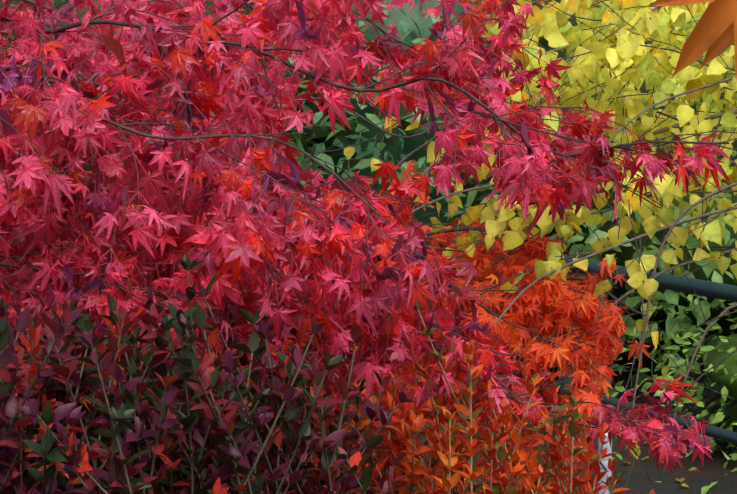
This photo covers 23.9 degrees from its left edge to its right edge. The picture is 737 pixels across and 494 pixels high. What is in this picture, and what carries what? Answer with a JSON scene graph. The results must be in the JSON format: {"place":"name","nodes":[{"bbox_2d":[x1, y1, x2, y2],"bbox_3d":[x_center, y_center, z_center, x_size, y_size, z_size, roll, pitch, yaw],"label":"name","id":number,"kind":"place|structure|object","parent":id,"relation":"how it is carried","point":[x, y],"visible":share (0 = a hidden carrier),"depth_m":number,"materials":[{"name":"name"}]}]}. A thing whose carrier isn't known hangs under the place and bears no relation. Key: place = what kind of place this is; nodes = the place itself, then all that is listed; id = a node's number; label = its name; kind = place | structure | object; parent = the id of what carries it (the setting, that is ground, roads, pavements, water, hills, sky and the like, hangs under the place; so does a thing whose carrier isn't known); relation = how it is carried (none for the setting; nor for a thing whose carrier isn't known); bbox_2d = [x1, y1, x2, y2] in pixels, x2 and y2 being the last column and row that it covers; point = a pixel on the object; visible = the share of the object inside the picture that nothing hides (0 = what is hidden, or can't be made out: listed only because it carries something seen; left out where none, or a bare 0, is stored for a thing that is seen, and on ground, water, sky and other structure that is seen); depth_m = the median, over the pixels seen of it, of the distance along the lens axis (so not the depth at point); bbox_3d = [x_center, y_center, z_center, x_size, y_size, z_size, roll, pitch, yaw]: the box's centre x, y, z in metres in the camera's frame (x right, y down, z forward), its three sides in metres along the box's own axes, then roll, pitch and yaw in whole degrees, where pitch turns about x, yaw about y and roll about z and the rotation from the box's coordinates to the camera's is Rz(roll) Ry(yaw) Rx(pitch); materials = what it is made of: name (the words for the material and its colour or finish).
{"place":"outdoors","nodes":[
{"label":"outdoors","id":0,"kind":"place"},
{"bbox_2d":[126,307,736,493],"bbox_3d":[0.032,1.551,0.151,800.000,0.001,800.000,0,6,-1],"label":"ground","id":1,"kind":"structure","parent":0,"point":[711,470],"depth_m":6.85,"materials":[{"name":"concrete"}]},
{"bbox_2d":[0,254,416,493],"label":"shrub","id":2,"kind":"object","parent":1,"relation":"on","point":[60,406],"depth_m":1.50,"materials":[{"name":"plant"}]},
{"bbox_2d":[0,0,595,397],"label":"tree","id":3,"kind":"object","parent":1,"relation":"on","point":[357,161],"depth_m":7.82,"materials":[{"name":"plant"}]},
{"bbox_2d":[3,0,660,493],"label":"orange maple tree","id":4,"kind":"object","parent":1,"relation":"on","point":[539,300],"depth_m":2.76,"materials":[{"name":"orange plant"}]},
{"bbox_2d":[0,0,736,484],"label":"crimson maple tree","id":5,"kind":"object","parent":1,"relation":"on","point":[278,232],"depth_m":1.71,"materials":[{"name":"red plant"}]},
{"bbox_2d":[173,0,736,393],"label":"tree","id":6,"kind":"object","parent":1,"relation":"on","point":[407,29],"depth_m":8.23,"materials":[{"name":"green plant"}]},
{"bbox_2d":[206,235,736,444],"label":"pipe handrail","id":7,"kind":"object","parent":1,"relation":"on","point":[721,291],"visible":0.06,"depth_m":5.23,"materials":[{"name":"metal"}]},
{"bbox_2d":[290,301,654,493],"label":"shrub","id":8,"kind":"object","parent":1,"relation":"on","point":[415,424],"depth_m":1.96,"materials":[{"name":"orange plant"}]},
{"bbox_2d":[294,0,736,493],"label":"yellow tree","id":9,"kind":"object","parent":1,"relation":"on","point":[554,26],"depth_m":2.70,"materials":[{"name":"yellow plant"}]},
{"bbox_2d":[298,0,736,433],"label":"bush","id":10,"kind":"object","parent":1,"relation":"on","point":[672,322],"depth_m":7.88,"materials":[{"name":"green plant"}]},
{"bbox_2d":[313,351,722,486],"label":"fallen leaves","id":11,"kind":"object","parent":1,"relation":"on","point":[677,479],"visible":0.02,"depth_m":7.03,"materials":[{"name":"plant"}]},
{"bbox_2d":[598,433,611,493],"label":"white marker post","id":12,"kind":"object","parent":1,"relation":"on","point":[604,461],"visible":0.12,"depth_m":4.59,"materials":[{"name":"paint"}]},
{"bbox_2d":[603,264,736,493],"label":"azalea bush","id":13,"kind":"object","parent":1,"relation":"on","point":[723,373],"depth_m":6.88,"materials":[{"name":"green plant"}]},
{"bbox_2d":[666,328,736,365],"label":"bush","id":14,"kind":"object","parent":1,"relation":"on","point":[719,334],"depth_m":9.04,"materials":[{"name":"green plant"}]},
{"bbox_2d":[647,0,736,78],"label":"orange maple branch leaves","id":15,"kind":"object","parent":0,"point":[714,32],"visible":1,"depth_m":0.42,"materials":[{"name":"orange plant"}]}
]}

